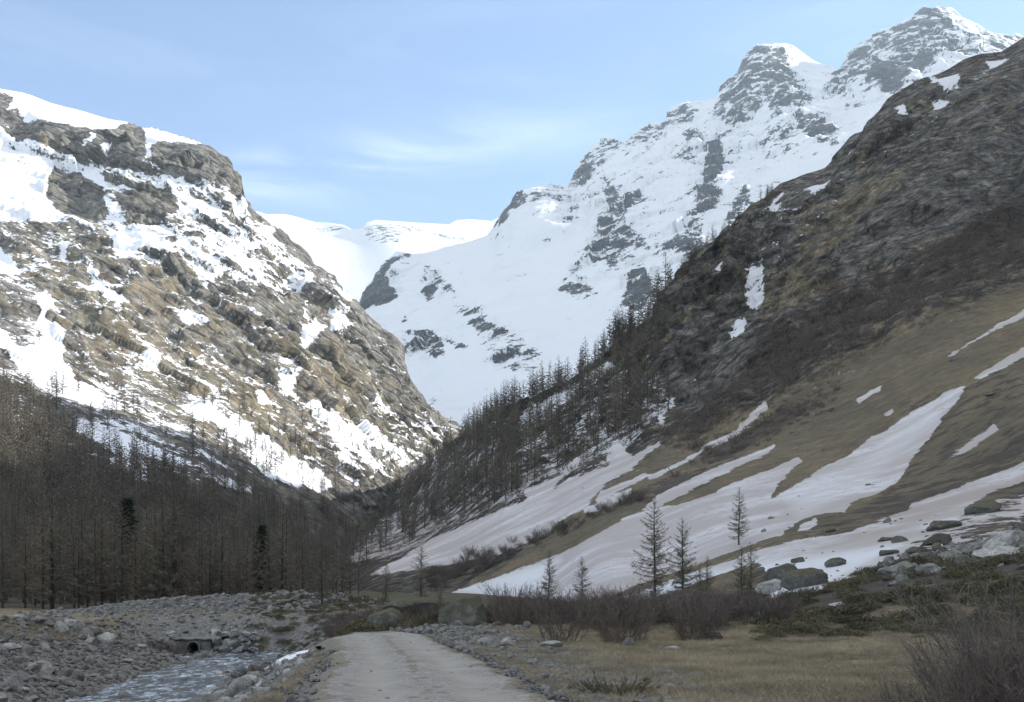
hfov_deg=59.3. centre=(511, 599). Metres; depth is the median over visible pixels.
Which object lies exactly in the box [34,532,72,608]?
larch tree
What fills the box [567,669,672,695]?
dwarf bush
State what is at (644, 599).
willow shrub
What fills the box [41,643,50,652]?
stone
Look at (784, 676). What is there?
dry grass
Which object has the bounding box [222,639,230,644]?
stone
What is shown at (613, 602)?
willow shrub
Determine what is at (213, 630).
stone
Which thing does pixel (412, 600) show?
boulder
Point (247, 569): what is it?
larch tree
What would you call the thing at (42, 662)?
stone
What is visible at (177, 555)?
larch tree
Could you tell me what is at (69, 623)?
stone
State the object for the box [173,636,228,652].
culvert
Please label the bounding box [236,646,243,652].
stone
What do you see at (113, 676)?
stone
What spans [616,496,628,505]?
alder shrub
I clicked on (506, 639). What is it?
boulder
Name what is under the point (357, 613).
willow shrub
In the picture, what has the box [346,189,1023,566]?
mountain brush
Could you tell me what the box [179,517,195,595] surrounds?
larch tree
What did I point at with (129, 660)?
stone
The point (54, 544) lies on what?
larch tree
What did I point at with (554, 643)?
boulder
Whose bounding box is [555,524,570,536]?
alder shrub
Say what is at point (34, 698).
stone
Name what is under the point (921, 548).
stone
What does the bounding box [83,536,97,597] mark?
larch tree
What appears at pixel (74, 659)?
stone
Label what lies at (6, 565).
larch tree
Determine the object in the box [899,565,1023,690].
bare bush
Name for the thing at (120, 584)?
larch tree
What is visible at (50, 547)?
larch tree
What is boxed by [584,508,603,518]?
alder shrub
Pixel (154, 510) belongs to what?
larch tree
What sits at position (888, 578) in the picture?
stone
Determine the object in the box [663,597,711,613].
willow shrub
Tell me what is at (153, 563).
larch tree
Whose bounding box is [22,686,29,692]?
stone
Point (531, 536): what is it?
alder shrub
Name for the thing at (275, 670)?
stone
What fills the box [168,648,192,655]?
willow shrub
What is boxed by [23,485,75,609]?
larch tree
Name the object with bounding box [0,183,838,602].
larch forest
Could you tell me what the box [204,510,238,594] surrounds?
larch tree
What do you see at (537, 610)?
willow shrub
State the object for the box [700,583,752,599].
willow shrub
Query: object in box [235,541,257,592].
larch tree
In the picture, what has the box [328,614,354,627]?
willow shrub
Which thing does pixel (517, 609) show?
willow shrub
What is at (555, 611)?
willow shrub
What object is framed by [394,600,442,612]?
willow shrub
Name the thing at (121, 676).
stone
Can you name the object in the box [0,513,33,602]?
larch tree
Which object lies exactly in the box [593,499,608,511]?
alder shrub
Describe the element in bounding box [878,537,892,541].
boulder
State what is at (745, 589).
larch tree
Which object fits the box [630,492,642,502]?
alder shrub
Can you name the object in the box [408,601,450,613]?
willow shrub
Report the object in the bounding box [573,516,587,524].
alder shrub
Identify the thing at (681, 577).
larch tree
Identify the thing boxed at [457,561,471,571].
alder shrub
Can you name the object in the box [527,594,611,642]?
willow shrub
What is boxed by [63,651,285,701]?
stream
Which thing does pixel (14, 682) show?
stone
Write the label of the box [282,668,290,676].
stone
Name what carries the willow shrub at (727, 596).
on the ground at (205, 624)
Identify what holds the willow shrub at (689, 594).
on the ground at (205, 624)
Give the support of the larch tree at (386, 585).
on the ground at (205, 624)
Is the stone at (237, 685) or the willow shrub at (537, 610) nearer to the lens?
the stone at (237, 685)
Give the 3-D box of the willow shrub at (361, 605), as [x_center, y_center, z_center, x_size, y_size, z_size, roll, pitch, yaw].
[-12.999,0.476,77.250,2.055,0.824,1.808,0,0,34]
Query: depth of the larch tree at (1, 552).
94.63 m
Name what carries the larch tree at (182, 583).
on the ground at (205, 624)
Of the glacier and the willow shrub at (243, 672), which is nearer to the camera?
the willow shrub at (243, 672)
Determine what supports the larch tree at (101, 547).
on the ground at (205, 624)
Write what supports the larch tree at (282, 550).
on the ground at (205, 624)
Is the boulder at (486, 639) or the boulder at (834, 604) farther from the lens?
the boulder at (834, 604)
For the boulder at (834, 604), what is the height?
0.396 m
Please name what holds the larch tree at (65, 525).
on the ground at (205, 624)
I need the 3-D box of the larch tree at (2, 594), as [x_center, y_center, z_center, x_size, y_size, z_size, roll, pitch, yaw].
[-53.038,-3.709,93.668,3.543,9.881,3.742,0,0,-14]
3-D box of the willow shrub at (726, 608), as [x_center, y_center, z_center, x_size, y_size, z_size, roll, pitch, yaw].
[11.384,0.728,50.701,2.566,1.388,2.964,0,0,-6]
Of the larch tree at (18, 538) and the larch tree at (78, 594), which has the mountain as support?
the larch tree at (18, 538)
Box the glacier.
[256,211,498,301]
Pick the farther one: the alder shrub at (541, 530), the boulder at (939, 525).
the alder shrub at (541, 530)
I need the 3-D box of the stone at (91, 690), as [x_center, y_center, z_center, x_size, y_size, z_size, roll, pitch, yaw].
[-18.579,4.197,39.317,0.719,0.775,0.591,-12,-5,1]
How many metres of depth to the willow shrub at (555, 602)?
48.89 m
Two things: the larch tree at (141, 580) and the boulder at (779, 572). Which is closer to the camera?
the boulder at (779, 572)
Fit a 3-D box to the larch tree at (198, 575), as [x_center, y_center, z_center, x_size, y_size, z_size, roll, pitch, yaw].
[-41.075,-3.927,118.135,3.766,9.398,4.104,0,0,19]
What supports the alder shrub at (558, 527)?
on the valley side
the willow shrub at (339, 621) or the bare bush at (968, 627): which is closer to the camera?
the bare bush at (968, 627)
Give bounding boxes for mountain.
[0,89,469,596]
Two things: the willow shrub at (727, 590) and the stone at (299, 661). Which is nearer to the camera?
the stone at (299, 661)
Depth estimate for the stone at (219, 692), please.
35.05 m
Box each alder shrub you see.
[430,564,444,573]
[436,563,454,572]
[449,565,467,575]
[452,568,470,577]
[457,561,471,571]
[462,555,476,564]
[465,545,476,554]
[468,561,480,571]
[477,546,494,555]
[480,557,495,566]
[481,546,496,556]
[501,548,517,557]
[525,534,539,542]
[533,531,549,539]
[533,538,544,545]
[534,524,550,535]
[543,528,553,534]
[544,518,559,528]
[553,521,566,532]
[554,519,568,529]
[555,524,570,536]
[558,518,576,526]
[566,514,581,521]
[568,520,582,529]
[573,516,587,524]
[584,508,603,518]
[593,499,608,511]
[604,504,617,513]
[607,498,620,508]
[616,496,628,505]
[620,495,638,505]
[627,488,649,499]
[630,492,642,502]
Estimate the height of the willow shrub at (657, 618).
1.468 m
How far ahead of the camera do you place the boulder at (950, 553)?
67.55 m
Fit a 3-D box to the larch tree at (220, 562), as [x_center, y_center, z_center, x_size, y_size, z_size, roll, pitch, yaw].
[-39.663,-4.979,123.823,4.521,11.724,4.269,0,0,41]
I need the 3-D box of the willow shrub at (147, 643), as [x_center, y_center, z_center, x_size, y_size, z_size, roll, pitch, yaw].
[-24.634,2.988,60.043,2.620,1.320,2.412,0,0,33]
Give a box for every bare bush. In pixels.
[862,674,1012,701]
[874,553,1023,701]
[876,606,1023,701]
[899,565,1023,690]
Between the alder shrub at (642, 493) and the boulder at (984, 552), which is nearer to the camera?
the boulder at (984, 552)
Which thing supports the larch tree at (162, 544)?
on the ground at (205, 624)
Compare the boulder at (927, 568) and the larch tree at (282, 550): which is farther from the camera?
the larch tree at (282, 550)
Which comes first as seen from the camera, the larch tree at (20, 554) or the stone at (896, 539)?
the stone at (896, 539)
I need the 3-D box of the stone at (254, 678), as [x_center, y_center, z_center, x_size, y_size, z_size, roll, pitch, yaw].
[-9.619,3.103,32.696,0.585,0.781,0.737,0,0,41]
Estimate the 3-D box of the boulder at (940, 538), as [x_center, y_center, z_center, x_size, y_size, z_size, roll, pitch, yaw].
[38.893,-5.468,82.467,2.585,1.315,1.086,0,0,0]
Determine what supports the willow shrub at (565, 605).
on the ground at (205, 624)
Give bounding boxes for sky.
[0,0,1023,228]
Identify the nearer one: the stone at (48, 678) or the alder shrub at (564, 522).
the stone at (48, 678)
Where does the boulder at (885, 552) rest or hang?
on the valley side
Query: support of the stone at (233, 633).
on the stone
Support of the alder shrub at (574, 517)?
on the valley side
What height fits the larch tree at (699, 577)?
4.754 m
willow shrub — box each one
[130,636,159,648]
[141,639,176,650]
[158,640,194,654]
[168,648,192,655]
[227,670,245,679]
[234,661,264,675]
[247,660,271,673]
[260,655,289,667]
[317,621,352,637]
[318,622,345,637]
[321,609,350,619]
[327,611,351,624]
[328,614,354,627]
[332,615,356,627]
[350,606,376,615]
[351,602,369,608]
[352,601,389,616]
[370,615,411,628]
[377,603,420,613]
[381,606,421,618]
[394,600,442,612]
[395,607,435,618]
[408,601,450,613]
[424,601,441,611]
[475,578,547,616]
[481,586,548,625]
[483,597,537,617]
[486,585,526,605]
[487,593,540,620]
[519,599,551,620]
[525,585,588,621]
[525,589,579,609]
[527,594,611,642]
[536,594,593,625]
[546,586,640,629]
[546,596,581,620]
[568,589,644,627]
[572,579,664,627]
[573,595,627,624]
[575,583,674,640]
[576,589,630,618]
[581,595,638,619]
[581,611,651,644]
[590,588,635,601]
[598,584,650,614]
[610,591,664,605]
[616,597,660,625]
[631,585,686,606]
[635,601,674,622]
[636,584,710,622]
[658,606,731,640]
[662,585,739,628]
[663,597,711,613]
[673,587,709,603]
[680,592,740,632]
[685,594,744,626]
[689,588,745,618]
[691,601,732,620]
[693,586,763,614]
[695,587,743,616]
[697,603,738,618]
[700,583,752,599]
[705,591,773,620]
[721,590,765,617]
[729,583,811,619]
[730,592,770,616]
[739,590,802,622]
[743,589,801,614]
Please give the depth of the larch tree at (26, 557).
117.61 m
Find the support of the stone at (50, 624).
on the ground at (205, 624)
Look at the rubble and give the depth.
46.84 m
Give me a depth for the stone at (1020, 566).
53.54 m
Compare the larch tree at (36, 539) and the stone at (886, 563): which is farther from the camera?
the larch tree at (36, 539)
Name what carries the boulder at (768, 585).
on the valley side
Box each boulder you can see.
[365,608,403,627]
[383,597,439,613]
[438,595,487,625]
[477,636,493,642]
[500,637,511,642]
[539,640,562,646]
[622,638,633,644]
[693,631,722,640]
[755,579,782,593]
[765,563,797,579]
[780,567,828,590]
[790,557,804,562]
[824,557,846,567]
[825,528,835,531]
[829,602,843,606]
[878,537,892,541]
[879,550,898,555]
[883,561,915,575]
[914,563,938,572]
[922,533,951,545]
[925,520,961,530]
[938,549,961,559]
[954,540,985,552]
[964,499,1002,514]
[972,545,1018,558]
[982,391,999,395]
[982,530,1023,548]
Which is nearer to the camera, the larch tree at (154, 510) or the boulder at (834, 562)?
the boulder at (834, 562)
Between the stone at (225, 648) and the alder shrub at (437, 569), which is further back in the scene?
the alder shrub at (437, 569)
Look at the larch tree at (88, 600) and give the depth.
94.30 m
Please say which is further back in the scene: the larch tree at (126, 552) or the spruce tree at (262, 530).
the spruce tree at (262, 530)
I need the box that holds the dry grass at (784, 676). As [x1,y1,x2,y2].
[0,616,1019,701]
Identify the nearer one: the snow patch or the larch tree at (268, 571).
the snow patch
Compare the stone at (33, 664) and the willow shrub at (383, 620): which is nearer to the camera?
the stone at (33, 664)
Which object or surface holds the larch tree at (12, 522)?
on the mountain
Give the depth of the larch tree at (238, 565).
125.48 m
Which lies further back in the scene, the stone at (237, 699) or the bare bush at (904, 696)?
the stone at (237, 699)
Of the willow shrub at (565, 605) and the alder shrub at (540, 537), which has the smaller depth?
the willow shrub at (565, 605)
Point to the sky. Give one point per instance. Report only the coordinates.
(351, 114)
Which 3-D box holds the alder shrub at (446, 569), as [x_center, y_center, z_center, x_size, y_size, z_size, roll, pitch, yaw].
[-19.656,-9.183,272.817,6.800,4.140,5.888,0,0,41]
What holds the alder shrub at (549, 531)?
on the valley side
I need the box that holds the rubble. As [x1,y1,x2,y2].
[0,483,1023,701]
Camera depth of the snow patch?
43.10 m
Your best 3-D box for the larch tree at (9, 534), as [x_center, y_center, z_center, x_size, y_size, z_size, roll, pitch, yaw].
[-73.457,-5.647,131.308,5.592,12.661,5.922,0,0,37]
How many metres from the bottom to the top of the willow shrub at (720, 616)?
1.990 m
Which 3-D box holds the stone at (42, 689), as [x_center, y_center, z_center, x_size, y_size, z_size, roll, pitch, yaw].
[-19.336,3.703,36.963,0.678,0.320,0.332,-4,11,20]
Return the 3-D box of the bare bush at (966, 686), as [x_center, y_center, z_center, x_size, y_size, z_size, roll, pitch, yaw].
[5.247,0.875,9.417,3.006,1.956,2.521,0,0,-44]
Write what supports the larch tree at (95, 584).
on the ground at (205, 624)
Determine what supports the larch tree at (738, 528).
on the valley side
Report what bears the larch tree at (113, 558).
on the ground at (205, 624)
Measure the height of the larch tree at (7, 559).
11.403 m
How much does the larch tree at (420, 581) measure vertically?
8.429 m
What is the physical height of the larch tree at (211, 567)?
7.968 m
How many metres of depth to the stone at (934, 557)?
64.54 m
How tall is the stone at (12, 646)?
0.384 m
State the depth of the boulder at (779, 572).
79.70 m
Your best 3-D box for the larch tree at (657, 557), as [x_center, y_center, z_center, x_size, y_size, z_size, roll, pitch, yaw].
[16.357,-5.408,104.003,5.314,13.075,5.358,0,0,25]
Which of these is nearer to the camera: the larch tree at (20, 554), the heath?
the heath
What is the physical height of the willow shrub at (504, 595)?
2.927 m
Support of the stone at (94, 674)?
on the ground at (205, 624)
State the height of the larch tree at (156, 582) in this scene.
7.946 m
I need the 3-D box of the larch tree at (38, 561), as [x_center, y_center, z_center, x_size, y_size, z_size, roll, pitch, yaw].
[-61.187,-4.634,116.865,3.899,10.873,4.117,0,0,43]
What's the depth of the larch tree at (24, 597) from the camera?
94.45 m
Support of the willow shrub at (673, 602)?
on the ground at (205, 624)
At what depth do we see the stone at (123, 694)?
37.91 m
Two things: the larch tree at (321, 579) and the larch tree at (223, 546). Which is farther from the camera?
the larch tree at (223, 546)
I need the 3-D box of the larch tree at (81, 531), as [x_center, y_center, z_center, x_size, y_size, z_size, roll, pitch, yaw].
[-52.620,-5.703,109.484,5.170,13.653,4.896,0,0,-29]
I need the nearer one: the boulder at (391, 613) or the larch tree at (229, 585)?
the boulder at (391, 613)
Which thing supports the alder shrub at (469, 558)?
on the valley side
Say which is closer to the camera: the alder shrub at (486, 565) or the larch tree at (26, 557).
the larch tree at (26, 557)
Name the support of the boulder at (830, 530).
on the valley side
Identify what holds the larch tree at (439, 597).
on the ground at (205, 624)
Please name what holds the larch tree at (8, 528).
on the mountain
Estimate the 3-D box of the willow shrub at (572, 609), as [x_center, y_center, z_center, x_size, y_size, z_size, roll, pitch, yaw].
[3.689,0.424,39.845,4.194,2.348,3.631,0,0,13]
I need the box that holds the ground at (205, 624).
[0,589,1020,701]
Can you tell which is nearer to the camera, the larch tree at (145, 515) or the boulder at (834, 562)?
the boulder at (834, 562)
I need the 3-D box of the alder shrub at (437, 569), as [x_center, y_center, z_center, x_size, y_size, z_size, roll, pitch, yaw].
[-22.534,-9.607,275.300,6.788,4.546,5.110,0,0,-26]
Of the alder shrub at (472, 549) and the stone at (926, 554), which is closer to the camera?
the stone at (926, 554)
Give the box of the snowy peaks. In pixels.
[359,6,1023,426]
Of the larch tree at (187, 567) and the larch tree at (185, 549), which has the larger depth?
the larch tree at (185, 549)
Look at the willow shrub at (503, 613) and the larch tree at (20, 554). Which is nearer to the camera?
the willow shrub at (503, 613)
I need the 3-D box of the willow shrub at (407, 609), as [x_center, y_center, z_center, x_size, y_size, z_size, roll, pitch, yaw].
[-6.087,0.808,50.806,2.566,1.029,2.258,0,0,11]
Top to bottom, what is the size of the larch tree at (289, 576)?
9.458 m
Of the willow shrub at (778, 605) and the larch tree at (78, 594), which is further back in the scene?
the larch tree at (78, 594)
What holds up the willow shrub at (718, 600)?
on the ground at (205, 624)
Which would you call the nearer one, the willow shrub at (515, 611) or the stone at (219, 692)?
the stone at (219, 692)
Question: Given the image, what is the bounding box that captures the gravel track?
[306,632,548,701]
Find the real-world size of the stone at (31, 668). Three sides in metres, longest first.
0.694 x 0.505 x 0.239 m
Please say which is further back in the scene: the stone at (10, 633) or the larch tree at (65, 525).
the larch tree at (65, 525)
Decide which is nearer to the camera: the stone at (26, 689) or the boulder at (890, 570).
the stone at (26, 689)
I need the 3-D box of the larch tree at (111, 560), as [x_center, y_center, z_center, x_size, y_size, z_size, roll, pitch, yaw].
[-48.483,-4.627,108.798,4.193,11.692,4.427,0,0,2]
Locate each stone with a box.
[0,648,11,656]
[0,693,7,701]
[1,673,23,693]
[2,643,22,649]
[5,631,14,637]
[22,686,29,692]
[25,666,36,670]
[27,662,38,668]
[27,695,38,700]
[33,616,45,623]
[33,660,53,665]
[36,687,46,692]
[40,663,55,673]
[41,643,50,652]
[41,675,54,682]
[44,622,54,627]
[53,621,68,633]
[55,677,75,686]
[60,620,72,627]
[64,655,77,663]
[73,620,84,630]
[82,627,93,639]
[84,686,96,694]
[85,637,99,644]
[88,626,102,636]
[88,673,100,676]
[96,632,115,639]
[98,638,112,647]
[105,674,118,679]
[117,691,131,697]
[118,672,124,679]
[122,658,134,662]
[136,644,146,648]
[165,630,175,636]
[195,688,213,694]
[211,628,221,633]
[212,634,221,643]
[214,689,227,694]
[218,644,230,652]
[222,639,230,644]
[227,697,251,701]
[228,640,241,648]
[228,677,254,696]
[229,629,238,638]
[234,694,246,697]
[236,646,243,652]
[242,674,257,683]
[250,687,277,697]
[251,671,263,675]
[272,666,277,673]
[277,664,295,674]
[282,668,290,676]
[295,658,306,666]
[882,561,890,566]
[882,576,894,580]
[891,536,907,542]
[896,566,906,574]
[902,568,915,574]
[905,546,917,553]
[916,545,926,552]
[917,552,934,557]
[929,555,941,562]
[932,543,940,547]
[932,546,946,551]
[953,554,969,564]
[1010,522,1020,527]
[1015,539,1023,547]
[1015,564,1023,569]
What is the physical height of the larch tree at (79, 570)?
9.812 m
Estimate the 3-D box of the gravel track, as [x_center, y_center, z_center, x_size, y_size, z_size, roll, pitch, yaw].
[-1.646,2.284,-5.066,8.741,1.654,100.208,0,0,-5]
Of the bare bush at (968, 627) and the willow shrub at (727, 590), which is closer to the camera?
the bare bush at (968, 627)
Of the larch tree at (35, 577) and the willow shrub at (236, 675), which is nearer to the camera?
the willow shrub at (236, 675)
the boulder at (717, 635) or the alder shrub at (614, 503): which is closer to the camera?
the boulder at (717, 635)
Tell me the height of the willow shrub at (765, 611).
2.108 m
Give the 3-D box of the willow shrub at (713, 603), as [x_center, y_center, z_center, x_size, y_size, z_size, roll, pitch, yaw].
[8.640,0.423,42.877,3.568,2.496,4.055,0,0,-42]
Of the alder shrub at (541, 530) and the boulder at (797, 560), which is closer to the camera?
the boulder at (797, 560)
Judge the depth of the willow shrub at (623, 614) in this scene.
41.32 m
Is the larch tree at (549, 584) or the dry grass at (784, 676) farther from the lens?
the larch tree at (549, 584)
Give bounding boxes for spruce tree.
[99,497,141,598]
[242,525,275,593]
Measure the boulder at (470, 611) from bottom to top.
1.878 m
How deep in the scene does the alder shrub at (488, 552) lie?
273.22 m
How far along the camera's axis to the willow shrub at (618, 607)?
45.22 m
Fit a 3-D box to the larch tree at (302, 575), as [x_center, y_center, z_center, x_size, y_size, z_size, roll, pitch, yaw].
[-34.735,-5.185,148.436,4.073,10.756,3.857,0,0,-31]
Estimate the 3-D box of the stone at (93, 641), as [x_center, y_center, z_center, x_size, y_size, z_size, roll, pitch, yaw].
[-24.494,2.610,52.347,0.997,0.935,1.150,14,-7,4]
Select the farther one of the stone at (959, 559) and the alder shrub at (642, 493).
the alder shrub at (642, 493)
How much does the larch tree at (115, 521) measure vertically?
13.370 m
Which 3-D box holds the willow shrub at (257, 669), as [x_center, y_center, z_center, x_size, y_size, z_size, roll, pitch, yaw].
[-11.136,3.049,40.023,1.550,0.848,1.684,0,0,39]
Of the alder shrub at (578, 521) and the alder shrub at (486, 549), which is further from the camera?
the alder shrub at (486, 549)
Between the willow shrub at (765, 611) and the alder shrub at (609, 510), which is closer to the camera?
the willow shrub at (765, 611)
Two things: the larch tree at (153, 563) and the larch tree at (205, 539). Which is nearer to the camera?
the larch tree at (153, 563)
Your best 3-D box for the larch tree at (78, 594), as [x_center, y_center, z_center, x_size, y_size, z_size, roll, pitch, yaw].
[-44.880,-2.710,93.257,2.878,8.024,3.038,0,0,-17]
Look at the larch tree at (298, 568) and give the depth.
162.65 m
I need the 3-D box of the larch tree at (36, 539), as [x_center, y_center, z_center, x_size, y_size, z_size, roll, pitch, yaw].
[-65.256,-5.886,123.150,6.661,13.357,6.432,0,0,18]
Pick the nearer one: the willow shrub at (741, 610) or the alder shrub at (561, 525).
the willow shrub at (741, 610)
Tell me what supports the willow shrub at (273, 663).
on the ground at (205, 624)
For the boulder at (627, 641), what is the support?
on the ground at (205, 624)
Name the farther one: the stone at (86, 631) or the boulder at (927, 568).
the boulder at (927, 568)
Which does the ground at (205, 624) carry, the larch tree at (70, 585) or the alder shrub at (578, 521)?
the larch tree at (70, 585)
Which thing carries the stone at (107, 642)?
on the ground at (205, 624)
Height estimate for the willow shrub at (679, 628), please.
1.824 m
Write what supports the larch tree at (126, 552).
on the ground at (205, 624)
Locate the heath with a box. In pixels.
[245,550,1023,656]
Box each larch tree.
[0,505,18,575]
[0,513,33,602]
[0,518,19,607]
[0,524,20,601]
[0,525,12,586]
[0,526,16,596]
[3,519,27,600]
[7,502,21,553]
[8,519,44,607]
[9,512,29,572]
[13,524,59,605]
[15,518,41,602]
[16,511,53,602]
[17,500,70,608]
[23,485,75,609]
[27,504,70,603]
[27,524,55,602]
[32,546,59,603]
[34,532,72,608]
[45,503,87,603]
[46,512,78,602]
[48,515,61,598]
[54,529,93,608]
[56,515,87,602]
[61,499,100,604]
[63,532,91,604]
[66,536,93,608]
[70,501,90,532]
[70,501,121,605]
[72,535,100,607]
[81,492,125,604]
[82,520,119,604]
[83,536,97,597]
[92,522,126,600]
[96,497,137,602]
[97,496,149,602]
[97,513,126,602]
[105,511,136,596]
[110,546,133,600]
[111,521,150,599]
[123,535,154,600]
[124,502,164,596]
[128,498,179,598]
[134,520,177,598]
[134,537,149,598]
[137,487,185,598]
[139,538,169,598]
[141,498,169,598]
[144,487,200,597]
[144,527,171,597]
[146,491,201,595]
[148,499,205,597]
[160,510,200,595]
[164,523,203,596]
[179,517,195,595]
[188,537,208,595]
[189,516,225,595]
[193,529,207,592]
[195,522,223,595]
[195,545,232,593]
[202,521,233,590]
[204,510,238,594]
[204,517,236,593]
[208,523,236,593]
[213,528,237,594]
[217,543,244,594]
[219,531,242,593]
[230,526,260,592]
[232,542,244,594]
[234,535,257,592]
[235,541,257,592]
[244,532,274,592]
[253,520,283,591]
[263,520,302,588]
[264,505,299,591]
[264,532,301,590]
[267,508,307,590]
[271,514,296,588]
[289,541,309,590]
[295,541,312,591]
[307,535,335,604]
[377,561,394,600]
[408,543,430,596]
[434,581,445,604]
[540,549,558,598]
[571,558,591,597]
[629,497,676,598]
[663,517,706,591]
[688,563,710,603]
[696,557,716,601]
[726,487,750,544]
[729,545,753,596]
[736,543,764,592]
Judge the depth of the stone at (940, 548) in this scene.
74.88 m
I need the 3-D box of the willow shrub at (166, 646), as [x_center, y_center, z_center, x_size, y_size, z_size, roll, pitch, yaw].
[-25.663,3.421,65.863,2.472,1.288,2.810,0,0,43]
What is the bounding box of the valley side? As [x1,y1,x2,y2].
[330,38,1023,622]
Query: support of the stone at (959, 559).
on the valley side
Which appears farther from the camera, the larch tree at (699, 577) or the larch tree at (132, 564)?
the larch tree at (132, 564)
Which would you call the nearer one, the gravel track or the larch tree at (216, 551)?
the gravel track
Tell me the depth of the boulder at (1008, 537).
66.44 m
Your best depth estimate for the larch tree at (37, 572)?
100.00 m
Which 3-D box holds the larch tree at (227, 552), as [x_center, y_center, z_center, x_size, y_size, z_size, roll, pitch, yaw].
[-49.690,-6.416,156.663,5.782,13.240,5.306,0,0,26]
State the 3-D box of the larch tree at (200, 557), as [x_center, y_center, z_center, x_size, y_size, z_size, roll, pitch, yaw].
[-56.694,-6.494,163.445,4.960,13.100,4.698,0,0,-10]
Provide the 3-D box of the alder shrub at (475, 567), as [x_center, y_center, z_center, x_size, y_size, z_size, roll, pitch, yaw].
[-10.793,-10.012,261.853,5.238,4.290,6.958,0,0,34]
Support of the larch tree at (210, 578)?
on the ground at (205, 624)
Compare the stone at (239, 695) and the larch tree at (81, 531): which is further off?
the larch tree at (81, 531)
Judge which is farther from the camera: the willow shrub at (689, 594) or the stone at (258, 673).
the willow shrub at (689, 594)
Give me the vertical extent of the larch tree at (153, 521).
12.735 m
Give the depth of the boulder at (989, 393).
207.17 m
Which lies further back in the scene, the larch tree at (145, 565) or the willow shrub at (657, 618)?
the larch tree at (145, 565)
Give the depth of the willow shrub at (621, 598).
53.72 m
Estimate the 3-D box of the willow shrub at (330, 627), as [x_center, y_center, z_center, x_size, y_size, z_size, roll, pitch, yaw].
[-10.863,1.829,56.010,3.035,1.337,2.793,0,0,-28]
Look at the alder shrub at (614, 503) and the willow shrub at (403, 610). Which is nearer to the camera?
the willow shrub at (403, 610)
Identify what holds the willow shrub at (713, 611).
on the ground at (205, 624)
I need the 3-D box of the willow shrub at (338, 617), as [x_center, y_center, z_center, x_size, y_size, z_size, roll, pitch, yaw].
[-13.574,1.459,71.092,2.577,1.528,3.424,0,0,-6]
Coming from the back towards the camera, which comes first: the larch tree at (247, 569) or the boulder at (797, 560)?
the larch tree at (247, 569)
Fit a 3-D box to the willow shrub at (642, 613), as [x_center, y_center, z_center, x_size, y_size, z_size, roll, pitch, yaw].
[4.398,0.551,35.184,3.915,2.730,3.603,0,0,35]
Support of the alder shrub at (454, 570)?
on the valley side
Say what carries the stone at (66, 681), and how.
on the ground at (205, 624)
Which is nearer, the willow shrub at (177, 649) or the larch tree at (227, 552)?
the willow shrub at (177, 649)
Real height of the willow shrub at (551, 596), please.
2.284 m
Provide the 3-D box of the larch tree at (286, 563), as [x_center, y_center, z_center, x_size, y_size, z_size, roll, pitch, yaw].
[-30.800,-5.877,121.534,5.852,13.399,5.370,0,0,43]
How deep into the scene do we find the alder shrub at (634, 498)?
245.18 m
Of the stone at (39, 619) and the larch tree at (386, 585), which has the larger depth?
the larch tree at (386, 585)
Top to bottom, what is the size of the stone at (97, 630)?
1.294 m
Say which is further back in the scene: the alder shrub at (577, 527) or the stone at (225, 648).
the alder shrub at (577, 527)
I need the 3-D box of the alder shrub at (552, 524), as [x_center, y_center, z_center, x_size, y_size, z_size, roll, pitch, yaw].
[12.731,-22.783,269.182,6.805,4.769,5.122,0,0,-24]
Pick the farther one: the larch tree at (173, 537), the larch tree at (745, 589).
the larch tree at (173, 537)
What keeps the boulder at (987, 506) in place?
on the valley side
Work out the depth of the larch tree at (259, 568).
125.83 m
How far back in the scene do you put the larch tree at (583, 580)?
124.94 m
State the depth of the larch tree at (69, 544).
119.38 m
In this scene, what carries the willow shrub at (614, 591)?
on the ground at (205, 624)
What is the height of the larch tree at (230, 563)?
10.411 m
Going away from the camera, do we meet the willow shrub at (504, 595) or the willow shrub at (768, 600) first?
the willow shrub at (768, 600)
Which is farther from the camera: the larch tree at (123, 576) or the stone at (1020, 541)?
the larch tree at (123, 576)
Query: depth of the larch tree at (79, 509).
233.16 m
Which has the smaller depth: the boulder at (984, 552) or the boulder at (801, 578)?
the boulder at (984, 552)
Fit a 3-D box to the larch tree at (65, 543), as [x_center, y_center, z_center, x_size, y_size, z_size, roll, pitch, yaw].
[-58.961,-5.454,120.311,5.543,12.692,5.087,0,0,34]
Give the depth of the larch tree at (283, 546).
133.12 m
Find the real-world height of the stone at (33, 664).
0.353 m
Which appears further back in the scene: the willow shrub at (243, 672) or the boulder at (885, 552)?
the boulder at (885, 552)
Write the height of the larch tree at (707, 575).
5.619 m
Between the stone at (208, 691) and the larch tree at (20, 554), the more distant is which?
the larch tree at (20, 554)
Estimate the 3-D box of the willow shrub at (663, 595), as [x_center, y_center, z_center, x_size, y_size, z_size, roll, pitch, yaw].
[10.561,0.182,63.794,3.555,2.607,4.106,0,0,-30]
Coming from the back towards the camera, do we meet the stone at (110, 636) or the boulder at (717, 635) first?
the stone at (110, 636)
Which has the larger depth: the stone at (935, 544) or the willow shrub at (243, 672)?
the stone at (935, 544)
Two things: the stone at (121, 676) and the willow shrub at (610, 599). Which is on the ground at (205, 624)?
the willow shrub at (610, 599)

